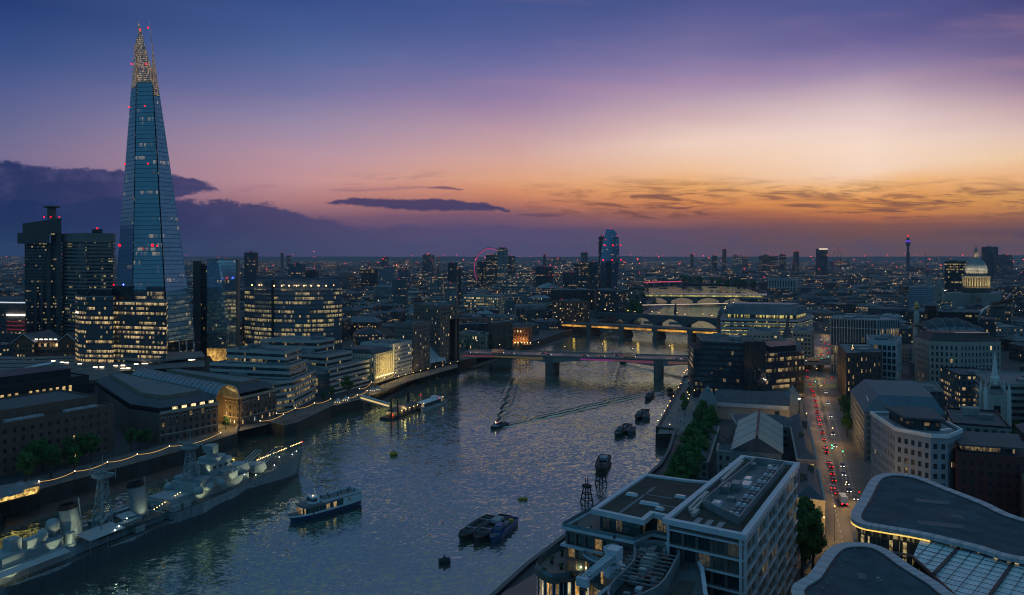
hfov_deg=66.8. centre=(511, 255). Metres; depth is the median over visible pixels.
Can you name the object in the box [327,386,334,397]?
tree
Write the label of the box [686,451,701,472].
tree
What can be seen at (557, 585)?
window
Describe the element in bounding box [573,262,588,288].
office tower
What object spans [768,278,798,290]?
colonnaded hall
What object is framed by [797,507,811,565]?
tree
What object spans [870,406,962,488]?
corner office
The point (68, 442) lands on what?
tree
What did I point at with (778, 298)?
city building
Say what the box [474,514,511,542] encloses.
barge
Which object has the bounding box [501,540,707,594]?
terraced building
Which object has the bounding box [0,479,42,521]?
riverside restaurant
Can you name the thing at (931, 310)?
lattice office
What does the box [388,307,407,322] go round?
city building
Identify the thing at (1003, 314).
building
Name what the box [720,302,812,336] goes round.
terraced office
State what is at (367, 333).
city building
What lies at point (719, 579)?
window
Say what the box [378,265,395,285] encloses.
glass block
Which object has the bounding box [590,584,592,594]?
window
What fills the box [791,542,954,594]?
round ended office
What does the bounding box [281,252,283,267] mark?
slab tower
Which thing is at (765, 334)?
white office
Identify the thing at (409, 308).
city building
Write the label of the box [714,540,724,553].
window
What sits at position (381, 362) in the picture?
floodlit building
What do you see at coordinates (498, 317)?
city building
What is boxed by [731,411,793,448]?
custom wing
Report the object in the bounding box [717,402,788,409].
strip window
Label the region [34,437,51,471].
tree
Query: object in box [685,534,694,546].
window
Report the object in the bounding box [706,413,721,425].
tree
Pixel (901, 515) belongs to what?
round ended office
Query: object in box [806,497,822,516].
tree
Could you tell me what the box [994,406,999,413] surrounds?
window
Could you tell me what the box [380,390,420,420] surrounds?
pier pontoon
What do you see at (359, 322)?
city building
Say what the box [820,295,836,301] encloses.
city building
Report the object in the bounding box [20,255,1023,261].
hills
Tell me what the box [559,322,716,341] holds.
rail bridge
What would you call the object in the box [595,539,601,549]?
window
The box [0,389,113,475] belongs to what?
brick office
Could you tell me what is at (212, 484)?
warship
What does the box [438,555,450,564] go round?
mooring buoy
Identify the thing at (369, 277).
glass block
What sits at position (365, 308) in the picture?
city building
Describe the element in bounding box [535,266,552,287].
slab tower
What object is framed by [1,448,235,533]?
foreshore
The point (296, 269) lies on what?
glass tower
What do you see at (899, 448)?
windows
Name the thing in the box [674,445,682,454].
tree
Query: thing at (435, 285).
glass block
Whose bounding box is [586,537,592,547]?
window
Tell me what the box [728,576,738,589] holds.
window
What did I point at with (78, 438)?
tree
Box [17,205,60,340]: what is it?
hospital tower
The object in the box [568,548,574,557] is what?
window
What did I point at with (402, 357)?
white block
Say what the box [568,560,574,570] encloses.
window
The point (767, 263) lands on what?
slab tower
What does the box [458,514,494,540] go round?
barge
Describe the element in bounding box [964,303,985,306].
city building
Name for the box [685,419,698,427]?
tree
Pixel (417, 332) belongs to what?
granite tower
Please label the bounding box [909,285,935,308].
stepped block
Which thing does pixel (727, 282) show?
tree
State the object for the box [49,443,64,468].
tree
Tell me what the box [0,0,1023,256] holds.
sky
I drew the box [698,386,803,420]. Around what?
market hall
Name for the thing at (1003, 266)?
slab tower
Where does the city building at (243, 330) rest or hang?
on the ground
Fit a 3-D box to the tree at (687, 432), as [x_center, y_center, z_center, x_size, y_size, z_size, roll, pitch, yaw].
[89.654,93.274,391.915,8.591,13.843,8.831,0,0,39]
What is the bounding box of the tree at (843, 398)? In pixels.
[838,395,850,406]
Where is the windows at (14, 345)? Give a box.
[14,345,72,355]
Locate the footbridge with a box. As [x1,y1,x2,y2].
[654,301,727,304]
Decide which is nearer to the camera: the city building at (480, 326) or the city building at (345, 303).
the city building at (480, 326)
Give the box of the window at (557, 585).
[556,584,558,594]
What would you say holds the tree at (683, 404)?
on the wharf at (674, 414)
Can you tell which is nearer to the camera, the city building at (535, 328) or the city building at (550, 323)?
the city building at (535, 328)
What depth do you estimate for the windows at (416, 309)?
720.04 m
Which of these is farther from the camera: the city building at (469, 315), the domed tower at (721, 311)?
the city building at (469, 315)
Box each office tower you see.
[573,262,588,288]
[588,260,597,289]
[634,273,643,285]
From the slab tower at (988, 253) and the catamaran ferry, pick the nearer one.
the catamaran ferry
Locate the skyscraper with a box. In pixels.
[116,21,194,351]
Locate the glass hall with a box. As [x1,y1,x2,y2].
[911,540,1023,594]
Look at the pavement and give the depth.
378.53 m
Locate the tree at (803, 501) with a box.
[797,496,813,514]
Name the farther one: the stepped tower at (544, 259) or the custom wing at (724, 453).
the stepped tower at (544, 259)
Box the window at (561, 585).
[560,583,562,594]
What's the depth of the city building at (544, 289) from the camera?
1515.31 m
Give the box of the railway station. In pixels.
[0,351,212,391]
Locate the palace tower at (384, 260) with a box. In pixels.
[381,256,388,266]
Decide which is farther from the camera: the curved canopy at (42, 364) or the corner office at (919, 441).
the curved canopy at (42, 364)
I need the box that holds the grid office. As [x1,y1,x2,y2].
[866,334,901,379]
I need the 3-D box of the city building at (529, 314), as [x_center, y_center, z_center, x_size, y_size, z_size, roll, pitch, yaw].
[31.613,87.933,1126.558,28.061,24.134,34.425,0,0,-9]
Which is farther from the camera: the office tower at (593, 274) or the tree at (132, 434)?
the office tower at (593, 274)
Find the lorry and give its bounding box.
[838,492,847,505]
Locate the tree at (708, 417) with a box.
[701,414,712,424]
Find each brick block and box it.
[11,330,74,359]
[459,315,485,321]
[953,431,1023,516]
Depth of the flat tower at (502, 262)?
2151.42 m
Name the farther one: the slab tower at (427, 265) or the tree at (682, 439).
the slab tower at (427, 265)
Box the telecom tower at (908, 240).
[906,235,910,270]
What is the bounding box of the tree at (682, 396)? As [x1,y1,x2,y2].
[679,392,685,400]
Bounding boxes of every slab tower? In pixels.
[244,251,257,286]
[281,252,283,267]
[286,255,290,267]
[306,269,318,277]
[422,254,433,276]
[448,262,457,300]
[458,268,460,299]
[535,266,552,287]
[562,271,578,288]
[581,252,587,262]
[598,234,603,288]
[690,253,693,267]
[712,255,716,270]
[732,255,741,274]
[742,256,747,271]
[759,254,777,272]
[779,253,785,268]
[793,251,798,271]
[816,248,827,275]
[981,246,997,278]
[994,254,1012,279]
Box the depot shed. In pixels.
[0,299,26,341]
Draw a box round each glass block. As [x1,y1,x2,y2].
[361,268,377,286]
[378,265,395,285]
[392,278,407,304]
[398,269,410,290]
[428,276,443,297]
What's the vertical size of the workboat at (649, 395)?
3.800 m
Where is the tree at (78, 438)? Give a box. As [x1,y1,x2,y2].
[73,434,89,462]
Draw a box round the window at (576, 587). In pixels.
[575,581,578,594]
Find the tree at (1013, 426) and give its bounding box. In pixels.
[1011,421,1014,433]
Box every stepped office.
[210,343,315,411]
[260,335,369,393]
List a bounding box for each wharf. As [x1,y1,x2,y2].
[655,435,681,446]
[657,384,697,433]
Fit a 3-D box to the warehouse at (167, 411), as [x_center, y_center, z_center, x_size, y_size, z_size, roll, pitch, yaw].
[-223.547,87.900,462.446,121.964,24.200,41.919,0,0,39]
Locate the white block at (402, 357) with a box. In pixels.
[361,339,411,377]
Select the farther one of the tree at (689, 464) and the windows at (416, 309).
the windows at (416, 309)
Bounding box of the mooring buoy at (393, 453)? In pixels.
[390,450,397,455]
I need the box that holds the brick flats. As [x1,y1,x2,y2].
[552,299,589,328]
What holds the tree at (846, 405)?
on the pavement
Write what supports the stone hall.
on the ground
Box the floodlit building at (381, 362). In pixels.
[344,345,392,383]
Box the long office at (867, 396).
[850,379,946,461]
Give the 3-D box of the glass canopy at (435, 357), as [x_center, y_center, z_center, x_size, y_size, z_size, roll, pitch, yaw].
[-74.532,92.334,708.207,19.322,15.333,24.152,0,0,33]
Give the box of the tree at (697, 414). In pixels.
[692,408,703,421]
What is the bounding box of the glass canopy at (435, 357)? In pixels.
[430,347,445,362]
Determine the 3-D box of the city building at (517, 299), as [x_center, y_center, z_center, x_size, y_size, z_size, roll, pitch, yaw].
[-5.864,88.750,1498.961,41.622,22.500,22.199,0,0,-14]
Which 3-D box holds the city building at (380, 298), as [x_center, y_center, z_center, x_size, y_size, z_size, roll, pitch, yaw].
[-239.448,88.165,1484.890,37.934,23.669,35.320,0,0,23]
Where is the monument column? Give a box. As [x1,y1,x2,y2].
[909,301,919,373]
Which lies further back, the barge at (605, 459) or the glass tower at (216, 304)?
the glass tower at (216, 304)
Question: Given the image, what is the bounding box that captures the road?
[804,335,866,547]
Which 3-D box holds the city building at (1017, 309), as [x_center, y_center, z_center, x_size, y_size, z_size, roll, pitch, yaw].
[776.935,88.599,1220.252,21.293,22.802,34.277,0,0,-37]
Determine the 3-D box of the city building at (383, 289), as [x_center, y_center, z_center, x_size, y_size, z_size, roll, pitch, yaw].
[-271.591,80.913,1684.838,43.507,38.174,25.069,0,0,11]
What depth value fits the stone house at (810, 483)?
284.58 m
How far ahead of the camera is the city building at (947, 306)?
1225.39 m
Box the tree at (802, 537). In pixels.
[796,518,816,576]
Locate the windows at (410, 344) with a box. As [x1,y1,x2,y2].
[406,344,410,373]
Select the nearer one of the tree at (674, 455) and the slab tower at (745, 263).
the tree at (674, 455)
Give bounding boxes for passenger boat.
[288,486,361,521]
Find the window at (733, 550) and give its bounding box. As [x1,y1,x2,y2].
[728,543,738,556]
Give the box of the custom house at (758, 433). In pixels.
[730,409,782,461]
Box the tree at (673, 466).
[663,457,681,476]
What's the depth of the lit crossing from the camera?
596.86 m
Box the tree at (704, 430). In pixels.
[699,426,711,439]
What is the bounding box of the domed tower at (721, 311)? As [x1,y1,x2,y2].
[717,304,724,332]
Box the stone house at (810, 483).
[797,462,825,535]
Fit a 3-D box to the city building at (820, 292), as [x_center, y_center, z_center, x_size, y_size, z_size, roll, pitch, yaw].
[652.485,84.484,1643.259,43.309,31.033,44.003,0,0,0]
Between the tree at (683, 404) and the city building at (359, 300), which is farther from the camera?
the city building at (359, 300)
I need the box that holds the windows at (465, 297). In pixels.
[465,297,501,312]
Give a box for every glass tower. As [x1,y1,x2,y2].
[193,259,239,360]
[288,262,305,277]
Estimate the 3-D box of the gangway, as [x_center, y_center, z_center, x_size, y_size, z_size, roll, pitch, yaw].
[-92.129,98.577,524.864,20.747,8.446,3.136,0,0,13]
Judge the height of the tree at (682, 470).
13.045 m
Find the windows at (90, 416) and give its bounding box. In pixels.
[48,412,106,462]
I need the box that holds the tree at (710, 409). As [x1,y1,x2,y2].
[703,405,716,414]
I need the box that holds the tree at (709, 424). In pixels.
[704,421,716,433]
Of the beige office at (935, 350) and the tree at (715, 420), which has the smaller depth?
the tree at (715, 420)
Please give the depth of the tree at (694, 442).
363.64 m
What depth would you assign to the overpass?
676.29 m
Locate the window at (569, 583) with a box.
[568,582,570,594]
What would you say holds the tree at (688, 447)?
on the ground
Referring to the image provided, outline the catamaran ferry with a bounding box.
[417,395,447,410]
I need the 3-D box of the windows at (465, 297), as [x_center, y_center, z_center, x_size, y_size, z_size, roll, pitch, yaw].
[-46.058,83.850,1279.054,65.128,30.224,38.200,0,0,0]
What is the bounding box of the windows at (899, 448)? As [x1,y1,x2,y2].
[875,423,907,472]
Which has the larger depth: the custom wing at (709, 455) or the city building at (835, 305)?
the city building at (835, 305)
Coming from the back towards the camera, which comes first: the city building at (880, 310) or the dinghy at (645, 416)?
the city building at (880, 310)
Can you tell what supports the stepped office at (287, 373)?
on the ground
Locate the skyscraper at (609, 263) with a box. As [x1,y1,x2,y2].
[600,228,621,288]
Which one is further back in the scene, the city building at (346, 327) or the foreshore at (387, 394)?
the city building at (346, 327)
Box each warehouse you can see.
[94,372,218,443]
[166,368,276,425]
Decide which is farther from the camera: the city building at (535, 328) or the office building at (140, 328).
the city building at (535, 328)
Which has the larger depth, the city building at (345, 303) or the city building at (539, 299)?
the city building at (539, 299)
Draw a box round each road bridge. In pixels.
[459,349,687,378]
[644,281,687,285]
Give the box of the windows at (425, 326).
[419,326,425,369]
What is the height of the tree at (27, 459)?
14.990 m
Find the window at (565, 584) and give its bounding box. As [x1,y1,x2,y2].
[564,583,566,594]
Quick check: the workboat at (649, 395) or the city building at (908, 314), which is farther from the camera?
the city building at (908, 314)
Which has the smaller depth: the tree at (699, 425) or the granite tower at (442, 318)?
the tree at (699, 425)
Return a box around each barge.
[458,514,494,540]
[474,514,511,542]
[595,454,610,473]
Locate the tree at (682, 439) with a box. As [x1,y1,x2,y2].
[678,436,688,444]
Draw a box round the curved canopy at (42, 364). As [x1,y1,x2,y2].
[25,362,60,367]
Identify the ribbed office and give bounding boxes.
[596,288,627,316]
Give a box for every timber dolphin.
[580,477,592,503]
[595,461,606,485]
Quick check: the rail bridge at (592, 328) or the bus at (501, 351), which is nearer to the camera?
the bus at (501, 351)
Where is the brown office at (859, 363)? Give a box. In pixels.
[838,342,881,400]
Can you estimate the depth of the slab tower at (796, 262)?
3901.44 m
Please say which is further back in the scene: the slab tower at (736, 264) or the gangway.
the slab tower at (736, 264)
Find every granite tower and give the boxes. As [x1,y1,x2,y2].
[395,320,429,371]
[414,302,458,363]
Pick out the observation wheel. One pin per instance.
(480, 256)
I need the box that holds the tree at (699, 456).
[691,447,705,462]
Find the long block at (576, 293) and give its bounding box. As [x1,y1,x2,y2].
[550,288,595,311]
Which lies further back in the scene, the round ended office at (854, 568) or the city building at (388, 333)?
the city building at (388, 333)
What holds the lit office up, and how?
on the ground
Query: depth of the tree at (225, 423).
446.51 m
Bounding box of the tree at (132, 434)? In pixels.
[124,427,139,450]
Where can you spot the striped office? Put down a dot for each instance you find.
(1015, 379)
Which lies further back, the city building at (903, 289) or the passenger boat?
the city building at (903, 289)
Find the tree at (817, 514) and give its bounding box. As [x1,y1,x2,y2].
[811,511,824,556]
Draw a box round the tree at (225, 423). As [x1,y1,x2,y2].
[222,416,230,428]
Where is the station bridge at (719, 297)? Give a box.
[645,293,766,302]
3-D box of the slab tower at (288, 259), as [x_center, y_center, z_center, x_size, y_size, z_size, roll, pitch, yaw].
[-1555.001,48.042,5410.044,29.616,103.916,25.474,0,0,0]
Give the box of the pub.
[513,325,533,346]
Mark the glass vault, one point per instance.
(212, 388)
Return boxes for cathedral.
[926,247,1000,305]
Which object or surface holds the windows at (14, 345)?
in the brick block at (41, 343)
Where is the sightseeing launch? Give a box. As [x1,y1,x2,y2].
[490,422,508,428]
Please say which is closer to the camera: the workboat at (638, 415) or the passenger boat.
the passenger boat
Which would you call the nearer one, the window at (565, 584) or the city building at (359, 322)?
the window at (565, 584)
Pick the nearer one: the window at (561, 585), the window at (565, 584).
the window at (561, 585)
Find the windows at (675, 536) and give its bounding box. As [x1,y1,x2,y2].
[671,500,778,594]
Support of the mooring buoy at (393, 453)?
on the river
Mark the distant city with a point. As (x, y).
(12, 271)
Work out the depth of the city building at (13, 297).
1456.92 m
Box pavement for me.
[802,335,870,555]
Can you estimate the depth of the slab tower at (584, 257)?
3301.39 m
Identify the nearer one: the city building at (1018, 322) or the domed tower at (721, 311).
the domed tower at (721, 311)
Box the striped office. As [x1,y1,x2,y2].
[975,371,1023,422]
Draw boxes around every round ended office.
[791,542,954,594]
[851,473,1023,577]
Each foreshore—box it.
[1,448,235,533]
[372,376,413,402]
[464,337,572,368]
[615,302,664,318]
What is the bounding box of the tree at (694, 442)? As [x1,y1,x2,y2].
[687,437,702,449]
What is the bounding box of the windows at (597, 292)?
[597,292,624,311]
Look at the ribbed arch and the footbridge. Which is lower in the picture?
the ribbed arch
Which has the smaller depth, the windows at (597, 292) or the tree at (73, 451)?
the tree at (73, 451)
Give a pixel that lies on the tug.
(502, 529)
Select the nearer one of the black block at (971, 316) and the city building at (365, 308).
the black block at (971, 316)
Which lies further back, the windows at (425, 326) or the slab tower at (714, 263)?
the slab tower at (714, 263)
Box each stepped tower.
[543,254,545,266]
[722,248,725,267]
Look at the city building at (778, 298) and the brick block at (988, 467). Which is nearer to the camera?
the brick block at (988, 467)
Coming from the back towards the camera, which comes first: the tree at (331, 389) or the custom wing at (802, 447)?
the tree at (331, 389)
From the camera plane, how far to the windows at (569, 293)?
1330.51 m
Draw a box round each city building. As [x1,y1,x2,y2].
[0,295,24,299]
[0,341,12,355]
[240,287,244,300]
[240,310,244,317]
[240,320,241,334]
[242,316,244,345]
[334,273,356,286]
[342,292,360,300]
[342,299,350,307]
[342,305,363,316]
[342,317,350,340]
[350,299,371,302]
[351,301,375,305]
[351,315,382,336]
[354,326,383,345]
[359,312,381,319]
[360,306,380,310]
[360,310,392,322]
[373,295,391,301]
[374,303,404,310]
[374,326,394,338]
[375,284,391,295]
[382,321,398,333]
[387,298,414,304]
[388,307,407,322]
[405,308,413,320]
[406,305,413,311]
[459,306,470,313]
[459,313,481,317]
[459,321,488,331]
[474,306,498,313]
[476,309,494,316]
[486,314,517,323]
[504,296,520,307]
[504,299,513,312]
[513,322,538,334]
[522,307,545,322]
[528,295,549,303]
[530,288,535,296]
[533,318,557,328]
[536,282,560,296]
[543,302,551,309]
[548,308,551,317]
[740,297,767,301]
[767,287,788,295]
[774,294,797,302]
[793,293,822,303]
[801,304,822,309]
[806,309,843,327]
[807,288,834,296]
[815,319,829,331]
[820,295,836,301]
[820,302,849,307]
[827,308,850,314]
[839,295,862,301]
[850,303,881,313]
[857,304,883,314]
[868,306,907,315]
[882,313,904,319]
[887,380,943,410]
[890,297,908,304]
[898,318,910,324]
[899,286,908,294]
[899,324,912,343]
[902,309,924,323]
[902,344,911,364]
[910,304,938,310]
[936,300,951,305]
[938,305,964,308]
[940,366,991,407]
[945,405,1010,433]
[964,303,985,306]
[965,307,990,316]
[985,304,1013,316]
[996,322,1021,340]
[1001,333,1023,349]
[1009,296,1023,301]
[1009,342,1023,361]
[1012,320,1023,327]
[1013,306,1021,317]
[1013,316,1023,319]
[1015,422,1023,438]
[1017,300,1023,307]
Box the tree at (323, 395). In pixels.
[321,391,325,401]
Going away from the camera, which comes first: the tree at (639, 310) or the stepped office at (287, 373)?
the stepped office at (287, 373)
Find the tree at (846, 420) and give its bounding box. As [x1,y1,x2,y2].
[840,413,852,435]
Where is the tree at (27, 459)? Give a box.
[15,451,35,481]
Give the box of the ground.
[0,273,1023,594]
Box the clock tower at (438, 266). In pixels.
[437,257,439,275]
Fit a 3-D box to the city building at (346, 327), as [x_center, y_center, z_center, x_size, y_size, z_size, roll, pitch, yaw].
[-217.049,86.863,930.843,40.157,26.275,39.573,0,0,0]
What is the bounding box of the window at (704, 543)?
[699,537,709,550]
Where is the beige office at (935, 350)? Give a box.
[915,330,1000,385]
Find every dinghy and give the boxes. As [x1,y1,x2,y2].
[627,426,635,435]
[642,413,649,420]
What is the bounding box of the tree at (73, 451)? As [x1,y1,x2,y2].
[67,445,82,472]
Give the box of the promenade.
[0,363,457,487]
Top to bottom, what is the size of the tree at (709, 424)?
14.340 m
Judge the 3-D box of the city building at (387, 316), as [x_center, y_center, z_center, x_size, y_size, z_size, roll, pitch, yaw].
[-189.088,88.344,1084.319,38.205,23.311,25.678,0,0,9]
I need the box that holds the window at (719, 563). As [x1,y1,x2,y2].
[714,556,724,569]
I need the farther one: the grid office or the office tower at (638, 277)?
the office tower at (638, 277)
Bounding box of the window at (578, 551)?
[577,550,582,559]
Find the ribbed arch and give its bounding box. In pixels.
[978,305,995,337]
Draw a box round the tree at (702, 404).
[694,399,708,417]
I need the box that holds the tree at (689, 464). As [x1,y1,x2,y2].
[682,458,700,479]
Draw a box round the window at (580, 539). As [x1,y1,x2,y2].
[577,535,583,545]
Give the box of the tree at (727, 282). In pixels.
[725,279,730,288]
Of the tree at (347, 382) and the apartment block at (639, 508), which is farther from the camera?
the tree at (347, 382)
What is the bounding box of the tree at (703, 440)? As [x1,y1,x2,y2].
[696,435,710,451]
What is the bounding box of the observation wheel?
[473,247,496,279]
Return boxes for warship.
[0,429,302,594]
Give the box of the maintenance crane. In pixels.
[576,544,622,587]
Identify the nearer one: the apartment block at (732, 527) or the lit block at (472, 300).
the apartment block at (732, 527)
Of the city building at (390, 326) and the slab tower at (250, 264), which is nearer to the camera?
the city building at (390, 326)
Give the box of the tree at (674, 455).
[668,454,679,473]
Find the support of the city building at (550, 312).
on the ground
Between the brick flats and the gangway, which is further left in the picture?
the gangway
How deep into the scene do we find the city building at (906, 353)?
714.37 m
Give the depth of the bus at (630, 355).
684.57 m
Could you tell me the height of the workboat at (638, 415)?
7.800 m
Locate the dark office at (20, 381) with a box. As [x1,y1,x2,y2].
[0,365,88,397]
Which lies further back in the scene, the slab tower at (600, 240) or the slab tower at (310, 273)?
the slab tower at (600, 240)
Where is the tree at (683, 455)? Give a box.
[677,451,694,462]
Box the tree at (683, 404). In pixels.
[680,402,687,410]
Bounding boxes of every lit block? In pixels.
[463,293,503,313]
[504,275,529,303]
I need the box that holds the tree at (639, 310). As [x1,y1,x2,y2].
[637,307,643,313]
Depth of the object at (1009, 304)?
960.00 m
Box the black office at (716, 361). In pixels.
[688,333,803,397]
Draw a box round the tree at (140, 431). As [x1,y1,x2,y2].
[136,429,142,446]
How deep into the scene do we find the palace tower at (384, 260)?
3301.23 m
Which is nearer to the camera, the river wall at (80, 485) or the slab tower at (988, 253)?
the river wall at (80, 485)
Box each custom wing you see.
[695,425,719,478]
[716,437,731,473]
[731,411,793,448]
[790,413,817,468]
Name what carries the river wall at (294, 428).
on the ground
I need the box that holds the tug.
[490,516,518,542]
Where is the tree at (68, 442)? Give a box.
[62,436,75,465]
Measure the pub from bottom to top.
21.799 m
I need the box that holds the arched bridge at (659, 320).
[594,312,716,326]
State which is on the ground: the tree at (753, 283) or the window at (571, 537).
the tree at (753, 283)
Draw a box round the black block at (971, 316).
[938,307,979,325]
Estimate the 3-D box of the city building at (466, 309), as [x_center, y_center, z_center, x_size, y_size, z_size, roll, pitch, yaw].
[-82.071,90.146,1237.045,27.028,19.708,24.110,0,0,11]
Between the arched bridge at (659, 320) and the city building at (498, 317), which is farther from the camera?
the arched bridge at (659, 320)
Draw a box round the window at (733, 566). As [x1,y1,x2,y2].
[728,559,738,572]
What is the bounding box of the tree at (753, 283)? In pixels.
[750,280,756,291]
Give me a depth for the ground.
429.16 m
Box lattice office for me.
[925,303,937,320]
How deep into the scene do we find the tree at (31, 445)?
352.83 m
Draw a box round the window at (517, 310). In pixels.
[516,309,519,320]
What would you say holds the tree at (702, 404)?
on the ground
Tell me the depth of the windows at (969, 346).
555.05 m
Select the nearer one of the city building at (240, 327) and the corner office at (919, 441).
the corner office at (919, 441)
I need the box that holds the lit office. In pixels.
[945,260,966,291]
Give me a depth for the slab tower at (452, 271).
1701.15 m
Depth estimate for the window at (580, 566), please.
201.27 m
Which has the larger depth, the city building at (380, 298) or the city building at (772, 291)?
the city building at (772, 291)
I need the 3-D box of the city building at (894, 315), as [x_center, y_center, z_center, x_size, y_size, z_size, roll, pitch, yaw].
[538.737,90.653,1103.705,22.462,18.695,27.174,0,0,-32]
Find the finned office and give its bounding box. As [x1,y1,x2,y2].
[830,313,899,372]
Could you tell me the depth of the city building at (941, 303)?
1330.44 m
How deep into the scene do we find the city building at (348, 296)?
1456.38 m
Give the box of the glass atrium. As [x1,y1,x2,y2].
[256,342,328,396]
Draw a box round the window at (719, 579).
[714,572,724,585]
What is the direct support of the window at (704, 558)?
in the apartment block at (732, 527)
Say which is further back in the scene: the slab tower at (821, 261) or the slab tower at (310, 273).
the slab tower at (821, 261)
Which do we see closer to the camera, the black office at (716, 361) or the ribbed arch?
the black office at (716, 361)
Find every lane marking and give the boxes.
[809,339,842,542]
[825,353,856,500]
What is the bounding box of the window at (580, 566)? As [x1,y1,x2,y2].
[577,562,583,569]
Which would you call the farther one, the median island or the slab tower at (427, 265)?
the slab tower at (427, 265)
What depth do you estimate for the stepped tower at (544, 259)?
3600.57 m
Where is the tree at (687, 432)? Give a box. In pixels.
[681,427,693,439]
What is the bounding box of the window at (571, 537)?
[568,533,574,543]
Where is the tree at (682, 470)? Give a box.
[673,466,692,478]
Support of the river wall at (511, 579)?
on the ground
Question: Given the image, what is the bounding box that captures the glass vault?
[132,368,239,427]
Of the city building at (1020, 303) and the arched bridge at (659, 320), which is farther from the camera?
the city building at (1020, 303)
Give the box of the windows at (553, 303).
[553,303,588,327]
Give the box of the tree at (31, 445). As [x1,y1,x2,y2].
[17,440,40,475]
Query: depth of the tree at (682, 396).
523.47 m
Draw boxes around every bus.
[492,349,503,353]
[623,353,635,357]
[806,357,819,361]
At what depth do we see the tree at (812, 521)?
245.31 m
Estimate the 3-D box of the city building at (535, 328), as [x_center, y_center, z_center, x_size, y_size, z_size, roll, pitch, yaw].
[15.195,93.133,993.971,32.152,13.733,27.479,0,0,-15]
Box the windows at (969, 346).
[921,346,998,380]
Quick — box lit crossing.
[805,383,835,387]
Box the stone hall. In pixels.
[459,330,489,348]
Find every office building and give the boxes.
[75,288,113,364]
[112,284,167,371]
[245,277,341,349]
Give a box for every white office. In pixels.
[749,327,779,340]
[793,326,813,367]
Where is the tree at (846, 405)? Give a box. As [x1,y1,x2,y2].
[840,401,850,412]
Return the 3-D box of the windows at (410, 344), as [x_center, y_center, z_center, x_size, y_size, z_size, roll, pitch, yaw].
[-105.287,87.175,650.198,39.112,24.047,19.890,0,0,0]
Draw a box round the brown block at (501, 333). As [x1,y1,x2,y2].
[489,319,512,348]
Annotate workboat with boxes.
[614,423,632,436]
[634,409,649,420]
[645,391,654,400]
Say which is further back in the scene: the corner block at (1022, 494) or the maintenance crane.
the corner block at (1022, 494)
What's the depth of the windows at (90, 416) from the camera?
384.75 m
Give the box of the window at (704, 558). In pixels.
[699,553,709,566]
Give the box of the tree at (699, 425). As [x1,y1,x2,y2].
[693,422,703,432]
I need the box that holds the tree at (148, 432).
[142,428,152,448]
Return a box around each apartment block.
[560,473,707,594]
[662,455,799,594]
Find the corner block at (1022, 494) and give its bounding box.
[1021,470,1023,517]
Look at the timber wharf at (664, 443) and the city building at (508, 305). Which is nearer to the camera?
the timber wharf at (664, 443)
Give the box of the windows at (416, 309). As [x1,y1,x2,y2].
[416,309,455,362]
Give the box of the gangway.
[360,395,389,408]
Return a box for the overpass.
[804,358,829,369]
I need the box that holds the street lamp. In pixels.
[834,505,834,540]
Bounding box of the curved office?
[911,317,983,331]
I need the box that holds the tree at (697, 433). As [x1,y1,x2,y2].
[689,428,702,438]
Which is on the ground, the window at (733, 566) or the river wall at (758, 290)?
the river wall at (758, 290)
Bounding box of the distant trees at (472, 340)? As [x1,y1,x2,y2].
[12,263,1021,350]
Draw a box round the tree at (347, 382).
[340,375,353,396]
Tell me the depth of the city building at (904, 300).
1454.38 m
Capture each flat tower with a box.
[445,282,456,302]
[477,261,485,287]
[486,253,496,283]
[497,247,507,284]
[508,255,514,275]
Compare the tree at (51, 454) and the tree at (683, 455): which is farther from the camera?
the tree at (51, 454)
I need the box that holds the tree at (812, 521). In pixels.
[802,512,827,570]
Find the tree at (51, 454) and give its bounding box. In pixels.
[39,444,61,477]
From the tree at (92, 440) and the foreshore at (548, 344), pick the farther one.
the foreshore at (548, 344)
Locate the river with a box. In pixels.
[0,283,762,594]
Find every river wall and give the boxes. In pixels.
[0,423,238,517]
[239,358,475,437]
[490,426,676,594]
[511,283,660,349]
[716,286,765,328]
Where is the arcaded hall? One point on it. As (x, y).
(518, 310)
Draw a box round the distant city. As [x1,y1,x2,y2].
[0,256,1023,317]
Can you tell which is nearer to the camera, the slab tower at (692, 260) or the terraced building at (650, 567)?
the terraced building at (650, 567)
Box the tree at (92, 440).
[79,432,100,462]
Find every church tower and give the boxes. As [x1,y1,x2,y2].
[780,312,794,341]
[979,352,1011,433]
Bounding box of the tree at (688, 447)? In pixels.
[681,442,695,452]
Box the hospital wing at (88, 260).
[61,228,115,336]
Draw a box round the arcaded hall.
[515,304,545,322]
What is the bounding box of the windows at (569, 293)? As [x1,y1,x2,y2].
[566,293,591,308]
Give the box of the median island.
[816,380,854,541]
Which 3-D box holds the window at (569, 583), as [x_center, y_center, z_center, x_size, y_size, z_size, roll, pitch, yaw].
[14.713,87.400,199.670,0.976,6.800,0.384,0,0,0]
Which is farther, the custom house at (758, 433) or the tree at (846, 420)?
the tree at (846, 420)
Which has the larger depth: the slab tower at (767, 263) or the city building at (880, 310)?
the slab tower at (767, 263)
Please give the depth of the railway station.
626.33 m
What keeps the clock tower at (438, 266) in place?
on the ground

